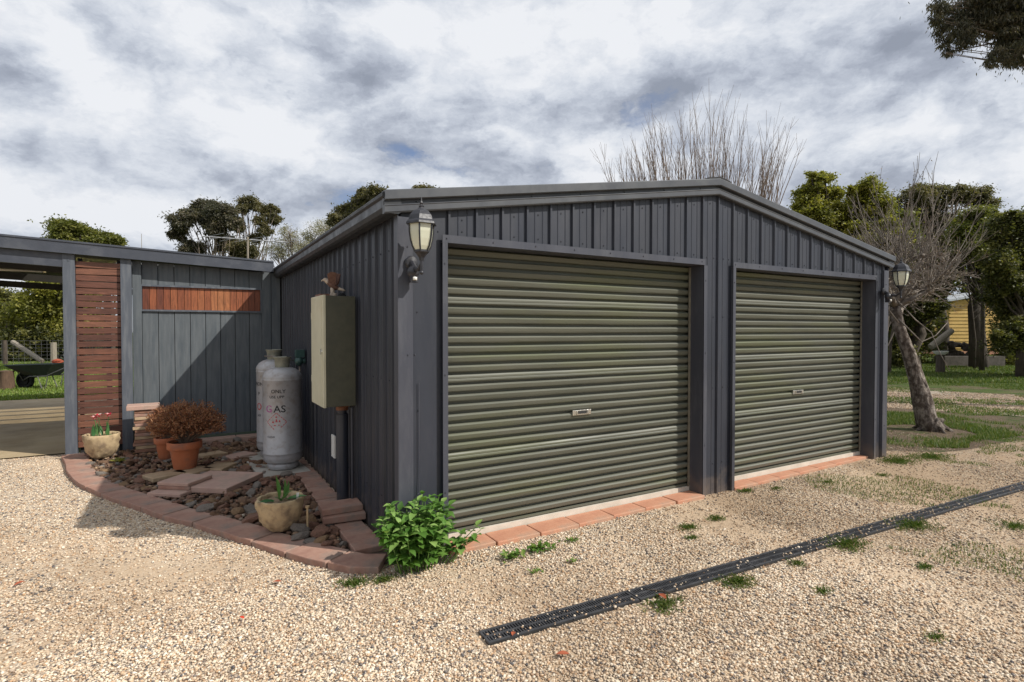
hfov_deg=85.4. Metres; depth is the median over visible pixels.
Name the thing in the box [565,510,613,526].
threshold tile
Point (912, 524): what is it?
grass tuft
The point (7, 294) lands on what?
shade tree
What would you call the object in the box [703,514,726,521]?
grass tuft
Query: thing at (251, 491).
rock
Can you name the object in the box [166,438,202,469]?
clay pot
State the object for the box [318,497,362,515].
loose brick
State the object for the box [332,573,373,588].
grass tuft
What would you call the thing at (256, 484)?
rock
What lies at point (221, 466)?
sandstone paver
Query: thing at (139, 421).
stacked slate
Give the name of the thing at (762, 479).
threshold tile
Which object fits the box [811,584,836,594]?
grass tuft
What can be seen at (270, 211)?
gum tree
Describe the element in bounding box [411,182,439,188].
gum tree
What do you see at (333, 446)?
wall plate
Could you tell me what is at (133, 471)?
rock
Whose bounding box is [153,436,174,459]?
clay pot
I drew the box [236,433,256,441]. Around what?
wall paver
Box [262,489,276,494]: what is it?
rock
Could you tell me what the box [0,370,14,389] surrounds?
tree stump
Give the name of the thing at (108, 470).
rock
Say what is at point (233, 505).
rock
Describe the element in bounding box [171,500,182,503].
rock
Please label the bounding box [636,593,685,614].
grass tuft
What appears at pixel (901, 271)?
wall lantern
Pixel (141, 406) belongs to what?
cap paver
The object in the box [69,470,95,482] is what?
edging paver
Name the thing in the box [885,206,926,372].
tree
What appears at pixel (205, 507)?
rock
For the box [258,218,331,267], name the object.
wispy tree
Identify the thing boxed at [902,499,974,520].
drain grate
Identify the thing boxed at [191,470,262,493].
stepping slab
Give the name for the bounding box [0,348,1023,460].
ground
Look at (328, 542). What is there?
rock
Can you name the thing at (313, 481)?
wall paver
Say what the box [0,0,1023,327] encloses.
sky
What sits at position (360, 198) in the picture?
gum tree
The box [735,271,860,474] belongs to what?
roller door
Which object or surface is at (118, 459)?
bed weed
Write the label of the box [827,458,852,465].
threshold tile
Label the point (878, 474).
grass tuft
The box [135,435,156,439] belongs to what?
stacked slate
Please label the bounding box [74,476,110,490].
edging paver
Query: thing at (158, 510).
edging paver
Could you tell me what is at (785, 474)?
threshold tile
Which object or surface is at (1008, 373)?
lawn grass
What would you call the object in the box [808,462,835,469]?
threshold tile
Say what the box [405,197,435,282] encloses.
wall lantern
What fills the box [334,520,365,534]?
wall paver
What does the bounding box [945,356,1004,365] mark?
stone wall
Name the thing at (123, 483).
rock
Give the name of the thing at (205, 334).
plank fence
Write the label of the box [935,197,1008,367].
shade tree
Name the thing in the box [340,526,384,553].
wall paver
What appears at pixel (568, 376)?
roller door
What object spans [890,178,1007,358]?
gum tree
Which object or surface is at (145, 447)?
stacked slate
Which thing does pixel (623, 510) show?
threshold tile
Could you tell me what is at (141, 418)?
stacked slate
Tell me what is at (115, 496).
edging paver
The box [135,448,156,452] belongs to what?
stacked slate
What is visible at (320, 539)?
rock
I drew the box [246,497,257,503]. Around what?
rock
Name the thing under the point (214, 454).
sandstone paver
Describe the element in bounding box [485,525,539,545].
threshold tile
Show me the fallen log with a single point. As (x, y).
(942, 337)
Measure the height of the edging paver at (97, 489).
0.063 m
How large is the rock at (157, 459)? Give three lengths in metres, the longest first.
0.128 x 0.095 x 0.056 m
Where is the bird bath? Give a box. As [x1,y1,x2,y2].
[932,351,948,354]
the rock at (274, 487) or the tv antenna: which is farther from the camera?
the tv antenna
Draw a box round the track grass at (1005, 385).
[887,380,1023,415]
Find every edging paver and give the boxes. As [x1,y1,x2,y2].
[61,453,86,462]
[64,457,89,467]
[66,464,94,476]
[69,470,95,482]
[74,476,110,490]
[86,482,124,497]
[101,488,144,503]
[119,494,165,511]
[141,500,189,518]
[162,508,211,526]
[193,515,241,536]
[220,523,276,545]
[252,532,304,557]
[286,542,348,568]
[328,551,386,573]
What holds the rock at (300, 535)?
on the garden soil
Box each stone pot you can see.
[81,431,120,458]
[255,490,303,531]
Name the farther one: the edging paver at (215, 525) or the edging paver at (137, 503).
the edging paver at (137, 503)
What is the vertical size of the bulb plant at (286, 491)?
0.225 m
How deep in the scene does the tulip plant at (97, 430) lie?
6.87 m
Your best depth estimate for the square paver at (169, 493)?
5.30 m
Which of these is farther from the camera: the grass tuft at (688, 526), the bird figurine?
the bird figurine
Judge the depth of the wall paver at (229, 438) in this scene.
7.90 m
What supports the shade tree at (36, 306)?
on the ground at (973, 389)
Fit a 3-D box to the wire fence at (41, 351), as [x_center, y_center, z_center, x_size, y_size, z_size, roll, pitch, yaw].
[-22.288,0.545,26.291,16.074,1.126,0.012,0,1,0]
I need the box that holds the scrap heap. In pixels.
[945,341,967,355]
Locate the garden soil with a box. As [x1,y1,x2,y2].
[91,442,388,563]
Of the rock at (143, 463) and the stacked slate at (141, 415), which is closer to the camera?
the rock at (143, 463)
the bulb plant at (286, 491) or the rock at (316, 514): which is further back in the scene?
the rock at (316, 514)
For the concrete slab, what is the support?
on the gravel yard at (727, 524)
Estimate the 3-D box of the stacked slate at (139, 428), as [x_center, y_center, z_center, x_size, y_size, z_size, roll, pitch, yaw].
[-4.779,1.116,7.236,0.263,0.038,0.256,-1,1,-30]
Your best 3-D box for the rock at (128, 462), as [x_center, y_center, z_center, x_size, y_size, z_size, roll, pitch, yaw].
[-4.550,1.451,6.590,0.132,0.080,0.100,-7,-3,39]
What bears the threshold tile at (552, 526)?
on the gravel yard at (727, 524)
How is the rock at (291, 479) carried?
on the rock rubble
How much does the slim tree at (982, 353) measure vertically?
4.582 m
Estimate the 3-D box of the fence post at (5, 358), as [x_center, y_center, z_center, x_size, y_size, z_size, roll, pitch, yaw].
[-23.740,0.589,25.992,0.166,1.250,0.166,0,1,-8]
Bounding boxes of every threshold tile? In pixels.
[448,534,495,555]
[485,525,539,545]
[527,517,578,535]
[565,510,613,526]
[600,503,644,517]
[632,497,675,510]
[662,490,704,503]
[734,479,757,490]
[746,475,779,484]
[767,470,799,479]
[790,466,818,474]
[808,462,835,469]
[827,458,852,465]
[846,455,867,461]
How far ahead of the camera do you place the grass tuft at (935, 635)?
2.92 m
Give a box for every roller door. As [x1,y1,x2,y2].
[448,247,688,532]
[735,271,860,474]
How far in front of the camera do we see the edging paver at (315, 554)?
3.92 m
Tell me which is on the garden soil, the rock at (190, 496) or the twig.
the rock at (190, 496)
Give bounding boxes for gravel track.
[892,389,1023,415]
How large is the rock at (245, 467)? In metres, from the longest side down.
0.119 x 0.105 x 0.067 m
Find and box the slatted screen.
[75,258,122,452]
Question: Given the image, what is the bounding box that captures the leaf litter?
[659,421,1023,570]
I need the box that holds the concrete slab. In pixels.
[448,451,859,537]
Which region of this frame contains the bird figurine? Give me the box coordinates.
[321,272,345,295]
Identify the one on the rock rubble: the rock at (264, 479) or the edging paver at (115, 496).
the rock at (264, 479)
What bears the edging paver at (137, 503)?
on the gravel yard at (727, 524)
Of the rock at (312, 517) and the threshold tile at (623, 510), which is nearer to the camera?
the rock at (312, 517)
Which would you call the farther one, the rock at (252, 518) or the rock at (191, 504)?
the rock at (191, 504)
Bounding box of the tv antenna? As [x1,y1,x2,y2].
[190,233,297,257]
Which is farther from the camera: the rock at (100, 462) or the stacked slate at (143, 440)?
the stacked slate at (143, 440)
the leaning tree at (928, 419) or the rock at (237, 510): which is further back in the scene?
the leaning tree at (928, 419)
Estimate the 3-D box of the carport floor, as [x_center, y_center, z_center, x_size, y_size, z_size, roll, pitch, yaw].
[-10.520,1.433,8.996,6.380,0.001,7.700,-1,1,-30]
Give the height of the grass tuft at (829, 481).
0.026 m
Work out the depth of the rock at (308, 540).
4.13 m
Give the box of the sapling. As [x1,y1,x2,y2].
[855,222,932,345]
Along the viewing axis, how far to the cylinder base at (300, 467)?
6.26 m
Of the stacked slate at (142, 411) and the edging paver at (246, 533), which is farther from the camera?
the stacked slate at (142, 411)
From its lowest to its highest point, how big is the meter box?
0.953 m
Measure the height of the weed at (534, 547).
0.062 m
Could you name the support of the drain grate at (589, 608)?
on the gravel yard at (727, 524)
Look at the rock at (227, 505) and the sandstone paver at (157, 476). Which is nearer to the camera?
the rock at (227, 505)
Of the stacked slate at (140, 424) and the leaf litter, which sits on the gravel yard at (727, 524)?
the leaf litter
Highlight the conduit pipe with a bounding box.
[336,406,353,499]
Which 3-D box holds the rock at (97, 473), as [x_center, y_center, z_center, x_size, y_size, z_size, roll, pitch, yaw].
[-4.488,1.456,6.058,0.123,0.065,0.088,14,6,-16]
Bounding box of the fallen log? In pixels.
[928,328,953,349]
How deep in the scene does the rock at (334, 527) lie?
4.38 m
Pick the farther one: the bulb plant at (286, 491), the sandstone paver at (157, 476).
the sandstone paver at (157, 476)
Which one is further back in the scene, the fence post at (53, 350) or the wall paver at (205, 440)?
the fence post at (53, 350)
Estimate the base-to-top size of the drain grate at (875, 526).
0.043 m
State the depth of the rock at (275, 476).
5.92 m
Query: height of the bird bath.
0.130 m
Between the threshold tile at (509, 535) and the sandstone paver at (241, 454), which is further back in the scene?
the sandstone paver at (241, 454)
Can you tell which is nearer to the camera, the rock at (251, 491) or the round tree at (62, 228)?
the rock at (251, 491)
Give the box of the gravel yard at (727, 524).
[0,441,1023,681]
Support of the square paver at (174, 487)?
on the square paver at (169, 493)
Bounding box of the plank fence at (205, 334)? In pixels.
[120,259,280,449]
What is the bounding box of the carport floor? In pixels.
[0,398,116,458]
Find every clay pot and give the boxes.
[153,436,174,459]
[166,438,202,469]
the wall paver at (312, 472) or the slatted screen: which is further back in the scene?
the slatted screen
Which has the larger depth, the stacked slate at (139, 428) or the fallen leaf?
the stacked slate at (139, 428)
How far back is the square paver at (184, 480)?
5.50 m
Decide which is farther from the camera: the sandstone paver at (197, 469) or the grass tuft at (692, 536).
the sandstone paver at (197, 469)
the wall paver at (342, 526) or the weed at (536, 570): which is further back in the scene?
the wall paver at (342, 526)
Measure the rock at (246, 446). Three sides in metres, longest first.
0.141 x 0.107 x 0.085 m
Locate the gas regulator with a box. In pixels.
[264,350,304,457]
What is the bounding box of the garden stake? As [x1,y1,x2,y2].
[305,505,309,526]
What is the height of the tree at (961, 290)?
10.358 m
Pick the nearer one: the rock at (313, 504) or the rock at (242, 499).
the rock at (313, 504)
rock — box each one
[95,471,106,475]
[98,460,107,464]
[100,468,112,472]
[119,481,128,486]
[123,460,133,465]
[128,469,138,474]
[130,484,143,489]
[133,478,145,482]
[140,460,148,465]
[140,486,151,490]
[145,469,155,472]
[151,458,161,463]
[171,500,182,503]
[186,495,195,499]
[186,500,196,507]
[196,503,213,511]
[197,500,211,506]
[204,497,215,502]
[209,494,220,497]
[210,512,221,515]
[213,501,224,509]
[216,503,229,509]
[218,496,230,502]
[223,491,237,497]
[229,503,239,507]
[231,441,240,446]
[231,507,244,514]
[238,496,247,505]
[240,465,251,469]
[241,444,249,448]
[241,513,258,523]
[244,504,255,512]
[246,488,255,494]
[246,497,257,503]
[252,459,262,463]
[252,481,261,489]
[259,477,271,481]
[261,481,269,485]
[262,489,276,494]
[271,485,282,490]
[272,475,280,479]
[280,471,292,475]
[283,476,296,483]
[290,523,309,531]
[290,530,309,540]
[298,514,316,522]
[302,521,318,529]
[303,537,315,543]
[310,501,317,508]
[310,524,331,537]
[312,511,320,516]
[313,534,329,542]
[321,540,334,545]
[328,529,337,535]
[330,525,340,531]
[339,541,347,546]
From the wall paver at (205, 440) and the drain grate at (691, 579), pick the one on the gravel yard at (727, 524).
the drain grate at (691, 579)
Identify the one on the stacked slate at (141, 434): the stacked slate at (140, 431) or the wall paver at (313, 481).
the stacked slate at (140, 431)
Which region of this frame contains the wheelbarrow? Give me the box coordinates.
[3,363,77,387]
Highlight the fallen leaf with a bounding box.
[556,650,569,653]
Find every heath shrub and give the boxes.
[145,397,226,443]
[145,402,172,438]
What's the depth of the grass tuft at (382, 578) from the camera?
3.59 m
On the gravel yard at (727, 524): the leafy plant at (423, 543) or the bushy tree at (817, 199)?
the leafy plant at (423, 543)
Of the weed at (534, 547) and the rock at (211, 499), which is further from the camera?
the rock at (211, 499)
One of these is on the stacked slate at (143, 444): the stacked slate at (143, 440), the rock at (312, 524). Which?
the stacked slate at (143, 440)
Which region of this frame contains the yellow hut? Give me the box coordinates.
[923,292,999,354]
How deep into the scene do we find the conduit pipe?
4.88 m
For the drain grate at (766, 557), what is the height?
0.043 m
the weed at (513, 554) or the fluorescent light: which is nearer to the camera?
the weed at (513, 554)
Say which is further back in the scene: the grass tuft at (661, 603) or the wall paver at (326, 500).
the wall paver at (326, 500)
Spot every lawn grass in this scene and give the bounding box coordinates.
[0,359,133,400]
[887,353,1023,382]
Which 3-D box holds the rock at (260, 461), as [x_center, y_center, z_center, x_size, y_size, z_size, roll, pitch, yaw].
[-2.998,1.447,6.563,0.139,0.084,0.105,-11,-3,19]
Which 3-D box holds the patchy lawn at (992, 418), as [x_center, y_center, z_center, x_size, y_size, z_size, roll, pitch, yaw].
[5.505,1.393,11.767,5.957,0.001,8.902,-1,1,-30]
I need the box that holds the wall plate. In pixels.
[331,434,335,458]
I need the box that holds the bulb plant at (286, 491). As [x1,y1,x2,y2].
[260,477,306,502]
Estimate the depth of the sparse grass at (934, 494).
5.57 m
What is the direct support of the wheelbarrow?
on the ground at (973, 389)
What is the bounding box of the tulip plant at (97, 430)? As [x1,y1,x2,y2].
[91,413,111,435]
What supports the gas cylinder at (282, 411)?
on the cylinder base at (300, 467)
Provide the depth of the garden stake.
4.38 m
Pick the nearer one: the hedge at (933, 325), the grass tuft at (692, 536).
the grass tuft at (692, 536)
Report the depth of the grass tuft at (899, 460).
6.85 m
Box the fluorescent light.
[0,268,45,272]
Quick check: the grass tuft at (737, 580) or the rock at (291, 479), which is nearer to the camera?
the grass tuft at (737, 580)
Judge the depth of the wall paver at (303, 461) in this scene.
6.61 m
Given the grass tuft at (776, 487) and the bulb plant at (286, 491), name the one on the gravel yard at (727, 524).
the grass tuft at (776, 487)
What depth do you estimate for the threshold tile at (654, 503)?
5.14 m
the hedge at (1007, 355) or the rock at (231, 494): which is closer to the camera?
the rock at (231, 494)
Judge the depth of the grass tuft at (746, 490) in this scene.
5.58 m
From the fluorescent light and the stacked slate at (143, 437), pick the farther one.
the fluorescent light
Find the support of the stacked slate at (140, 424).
on the stacked slate at (139, 428)
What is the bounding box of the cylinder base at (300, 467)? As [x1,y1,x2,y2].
[247,452,310,476]
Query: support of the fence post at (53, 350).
on the ground at (973, 389)
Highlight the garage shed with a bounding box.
[273,176,895,551]
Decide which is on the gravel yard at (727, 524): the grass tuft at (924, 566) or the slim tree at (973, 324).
the grass tuft at (924, 566)
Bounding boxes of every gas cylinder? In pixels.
[256,349,291,456]
[262,356,302,470]
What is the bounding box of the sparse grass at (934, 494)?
[799,433,1023,581]
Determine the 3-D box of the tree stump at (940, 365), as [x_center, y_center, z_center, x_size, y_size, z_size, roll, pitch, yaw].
[16.221,0.864,21.023,0.304,0.695,0.320,-1,1,-30]
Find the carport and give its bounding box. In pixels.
[0,234,273,454]
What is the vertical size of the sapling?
4.780 m
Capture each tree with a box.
[0,280,117,359]
[0,287,23,347]
[27,213,113,368]
[92,226,129,367]
[157,195,246,256]
[217,190,287,259]
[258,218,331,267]
[324,180,388,228]
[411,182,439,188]
[592,87,806,204]
[786,170,856,234]
[837,172,917,250]
[847,151,999,433]
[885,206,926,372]
[888,248,958,366]
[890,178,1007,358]
[908,0,1023,82]
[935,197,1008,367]
[944,228,975,293]
[955,255,980,368]
[963,205,1023,377]
[964,260,991,370]
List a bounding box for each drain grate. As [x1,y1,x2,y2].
[478,591,639,645]
[626,560,754,601]
[739,535,839,568]
[829,515,915,540]
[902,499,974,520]
[960,486,1023,503]
[1008,481,1023,487]
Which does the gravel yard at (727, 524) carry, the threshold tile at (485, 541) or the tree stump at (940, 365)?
the threshold tile at (485, 541)
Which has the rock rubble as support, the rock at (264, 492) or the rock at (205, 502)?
the rock at (205, 502)
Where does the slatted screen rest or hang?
on the gravel yard at (727, 524)
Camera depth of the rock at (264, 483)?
5.64 m
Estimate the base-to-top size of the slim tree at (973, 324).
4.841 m
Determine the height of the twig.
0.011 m
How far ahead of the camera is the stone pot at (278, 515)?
4.29 m
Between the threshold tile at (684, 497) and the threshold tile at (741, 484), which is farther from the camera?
the threshold tile at (741, 484)
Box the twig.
[646,589,687,596]
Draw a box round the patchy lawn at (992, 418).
[886,408,1023,451]
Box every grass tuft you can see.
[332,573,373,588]
[367,572,398,584]
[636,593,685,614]
[674,522,700,531]
[684,534,699,539]
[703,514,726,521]
[713,573,757,589]
[737,487,753,492]
[770,484,782,490]
[786,557,805,566]
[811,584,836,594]
[817,479,836,484]
[817,533,872,552]
[872,472,890,477]
[876,455,921,465]
[883,515,944,532]
[909,452,955,460]
[914,561,933,571]
[922,629,949,643]
[983,517,1023,534]
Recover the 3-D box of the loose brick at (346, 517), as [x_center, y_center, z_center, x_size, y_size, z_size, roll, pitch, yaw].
[-1.414,1.452,4.644,0.340,0.055,0.230,-1,1,-24]
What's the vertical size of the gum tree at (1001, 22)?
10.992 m
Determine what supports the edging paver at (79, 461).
on the garden soil
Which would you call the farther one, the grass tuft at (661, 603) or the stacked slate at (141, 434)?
the stacked slate at (141, 434)
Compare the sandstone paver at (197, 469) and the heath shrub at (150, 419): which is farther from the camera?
the heath shrub at (150, 419)
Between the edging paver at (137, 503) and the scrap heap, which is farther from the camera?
the scrap heap
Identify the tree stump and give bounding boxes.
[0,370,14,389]
[935,355,944,372]
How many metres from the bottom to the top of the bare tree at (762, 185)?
8.166 m
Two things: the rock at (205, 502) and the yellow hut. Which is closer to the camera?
the rock at (205, 502)
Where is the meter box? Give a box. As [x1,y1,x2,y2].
[311,295,355,407]
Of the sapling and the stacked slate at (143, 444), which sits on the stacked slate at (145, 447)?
the stacked slate at (143, 444)
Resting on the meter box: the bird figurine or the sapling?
the bird figurine
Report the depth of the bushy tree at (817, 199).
16.61 m
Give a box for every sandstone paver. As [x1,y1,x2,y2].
[142,469,183,482]
[173,466,211,473]
[198,450,227,458]
[206,462,236,470]
[225,451,257,459]
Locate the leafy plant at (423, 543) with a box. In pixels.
[372,490,483,574]
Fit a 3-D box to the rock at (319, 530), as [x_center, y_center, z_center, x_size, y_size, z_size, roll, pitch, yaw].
[-1.478,1.482,4.304,0.169,0.074,0.126,-18,23,-41]
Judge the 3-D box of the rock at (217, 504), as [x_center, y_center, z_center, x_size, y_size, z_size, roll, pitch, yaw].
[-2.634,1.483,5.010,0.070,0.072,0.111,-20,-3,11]
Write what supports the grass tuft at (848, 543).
on the gravel yard at (727, 524)
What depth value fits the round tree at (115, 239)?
22.37 m
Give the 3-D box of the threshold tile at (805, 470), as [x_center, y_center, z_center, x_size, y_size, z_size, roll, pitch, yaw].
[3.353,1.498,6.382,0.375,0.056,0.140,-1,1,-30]
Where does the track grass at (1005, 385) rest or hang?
on the gravel track
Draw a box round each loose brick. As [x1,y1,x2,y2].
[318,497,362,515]
[320,509,365,524]
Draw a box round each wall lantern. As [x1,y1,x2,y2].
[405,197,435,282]
[882,257,911,301]
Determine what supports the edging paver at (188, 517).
on the gravel yard at (727, 524)
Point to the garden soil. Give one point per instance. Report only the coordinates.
(377, 552)
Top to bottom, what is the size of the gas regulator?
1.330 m
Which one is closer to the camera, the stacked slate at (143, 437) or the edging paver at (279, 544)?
the edging paver at (279, 544)
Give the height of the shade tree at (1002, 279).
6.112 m
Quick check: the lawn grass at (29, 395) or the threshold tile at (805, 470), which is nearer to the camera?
the threshold tile at (805, 470)
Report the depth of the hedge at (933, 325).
26.81 m
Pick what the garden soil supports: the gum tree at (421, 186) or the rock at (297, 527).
the rock at (297, 527)
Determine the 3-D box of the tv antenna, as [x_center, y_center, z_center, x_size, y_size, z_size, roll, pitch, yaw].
[-6.256,-0.535,13.025,2.204,3.802,1.368,-1,1,-30]
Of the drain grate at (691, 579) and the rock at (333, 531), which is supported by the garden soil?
the rock at (333, 531)
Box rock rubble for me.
[88,439,346,548]
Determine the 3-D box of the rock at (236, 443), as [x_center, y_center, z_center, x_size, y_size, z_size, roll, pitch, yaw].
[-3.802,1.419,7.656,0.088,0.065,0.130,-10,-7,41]
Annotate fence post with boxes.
[2,340,7,363]
[50,342,56,362]
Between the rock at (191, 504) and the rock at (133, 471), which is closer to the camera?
the rock at (191, 504)
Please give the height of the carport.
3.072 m
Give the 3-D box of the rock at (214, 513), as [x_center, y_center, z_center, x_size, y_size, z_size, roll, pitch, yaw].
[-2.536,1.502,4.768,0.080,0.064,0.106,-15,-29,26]
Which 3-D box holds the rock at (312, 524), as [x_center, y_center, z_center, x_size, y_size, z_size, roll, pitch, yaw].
[-1.623,1.485,4.473,0.138,0.060,0.102,19,-21,-32]
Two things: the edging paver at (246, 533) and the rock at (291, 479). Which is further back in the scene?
the rock at (291, 479)
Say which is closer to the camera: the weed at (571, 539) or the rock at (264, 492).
the weed at (571, 539)
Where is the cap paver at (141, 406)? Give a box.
[126,402,159,410]
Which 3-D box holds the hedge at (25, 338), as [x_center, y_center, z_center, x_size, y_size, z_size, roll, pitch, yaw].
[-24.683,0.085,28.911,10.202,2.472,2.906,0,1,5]
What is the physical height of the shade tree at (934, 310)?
5.834 m
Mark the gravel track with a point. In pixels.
(933, 392)
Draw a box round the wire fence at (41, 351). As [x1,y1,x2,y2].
[0,341,92,363]
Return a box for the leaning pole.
[10,340,44,362]
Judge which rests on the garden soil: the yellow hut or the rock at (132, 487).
the rock at (132, 487)
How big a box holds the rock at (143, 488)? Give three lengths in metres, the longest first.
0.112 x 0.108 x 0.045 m
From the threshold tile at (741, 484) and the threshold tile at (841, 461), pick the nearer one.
the threshold tile at (741, 484)
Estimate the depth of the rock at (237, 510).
4.79 m
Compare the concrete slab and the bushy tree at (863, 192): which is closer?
the concrete slab
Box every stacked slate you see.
[133,425,148,429]
[133,442,154,446]
[134,409,155,413]
[134,413,153,416]
[134,416,147,419]
[134,419,149,423]
[134,438,153,442]
[135,423,150,426]
[135,429,148,432]
[135,432,152,436]
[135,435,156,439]
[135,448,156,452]
[136,445,155,449]
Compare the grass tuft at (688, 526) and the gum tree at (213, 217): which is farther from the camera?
the gum tree at (213, 217)
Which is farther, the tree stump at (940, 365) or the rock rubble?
the tree stump at (940, 365)
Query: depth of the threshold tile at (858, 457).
6.95 m
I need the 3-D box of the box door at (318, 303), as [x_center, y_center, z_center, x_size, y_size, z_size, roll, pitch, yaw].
[-1.707,0.085,4.874,0.039,0.953,0.508,-1,1,-30]
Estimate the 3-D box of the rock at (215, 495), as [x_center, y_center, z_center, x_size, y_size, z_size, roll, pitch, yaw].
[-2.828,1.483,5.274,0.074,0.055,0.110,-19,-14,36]
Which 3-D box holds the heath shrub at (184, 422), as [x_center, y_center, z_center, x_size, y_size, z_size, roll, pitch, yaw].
[-3.646,0.885,6.233,0.814,0.534,0.729,-1,1,-30]
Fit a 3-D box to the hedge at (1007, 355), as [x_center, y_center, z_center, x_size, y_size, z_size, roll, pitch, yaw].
[25.231,-0.935,26.038,6.736,5.364,2.917,0,1,-2]
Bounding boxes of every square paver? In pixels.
[147,489,190,497]
[157,473,211,486]
[158,478,211,489]
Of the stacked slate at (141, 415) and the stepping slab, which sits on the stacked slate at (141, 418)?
the stacked slate at (141, 415)
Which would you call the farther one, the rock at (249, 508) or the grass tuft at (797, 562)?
the rock at (249, 508)
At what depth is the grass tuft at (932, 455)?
7.07 m
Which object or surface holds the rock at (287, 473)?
on the garden soil
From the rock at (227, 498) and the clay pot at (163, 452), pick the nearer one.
the rock at (227, 498)
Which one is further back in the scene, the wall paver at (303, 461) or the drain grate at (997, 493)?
the wall paver at (303, 461)
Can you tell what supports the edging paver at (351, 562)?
on the garden soil
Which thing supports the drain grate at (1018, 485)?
on the gravel yard at (727, 524)
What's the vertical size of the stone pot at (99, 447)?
0.290 m
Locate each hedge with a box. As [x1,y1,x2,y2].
[0,321,117,361]
[918,315,948,363]
[985,306,1015,365]
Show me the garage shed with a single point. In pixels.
(523, 351)
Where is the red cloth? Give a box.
[51,359,63,363]
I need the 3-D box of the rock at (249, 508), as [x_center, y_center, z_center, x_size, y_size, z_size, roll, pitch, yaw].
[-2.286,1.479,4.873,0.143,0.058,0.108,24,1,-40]
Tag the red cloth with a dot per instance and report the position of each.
(57, 361)
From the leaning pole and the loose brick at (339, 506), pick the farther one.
the leaning pole
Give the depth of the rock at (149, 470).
6.17 m
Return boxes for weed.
[109,457,125,461]
[500,548,525,562]
[527,540,555,553]
[527,567,543,573]
[558,535,579,543]
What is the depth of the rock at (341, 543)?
4.09 m
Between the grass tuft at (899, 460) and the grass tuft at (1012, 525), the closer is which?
the grass tuft at (1012, 525)
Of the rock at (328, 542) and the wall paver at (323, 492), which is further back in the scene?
the wall paver at (323, 492)
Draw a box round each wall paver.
[201,437,207,443]
[208,435,235,444]
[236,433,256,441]
[295,466,318,476]
[298,458,309,466]
[300,475,327,490]
[307,485,336,501]
[316,497,336,502]
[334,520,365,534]
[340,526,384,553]
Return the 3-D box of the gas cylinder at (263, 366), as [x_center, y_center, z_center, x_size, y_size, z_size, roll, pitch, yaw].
[-2.986,0.770,6.978,0.420,1.329,0.420,-1,1,-30]
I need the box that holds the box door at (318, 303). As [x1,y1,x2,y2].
[311,295,325,407]
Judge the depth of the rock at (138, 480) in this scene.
5.77 m
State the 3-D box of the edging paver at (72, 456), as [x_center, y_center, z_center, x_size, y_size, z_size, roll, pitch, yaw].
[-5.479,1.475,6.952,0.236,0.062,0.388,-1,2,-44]

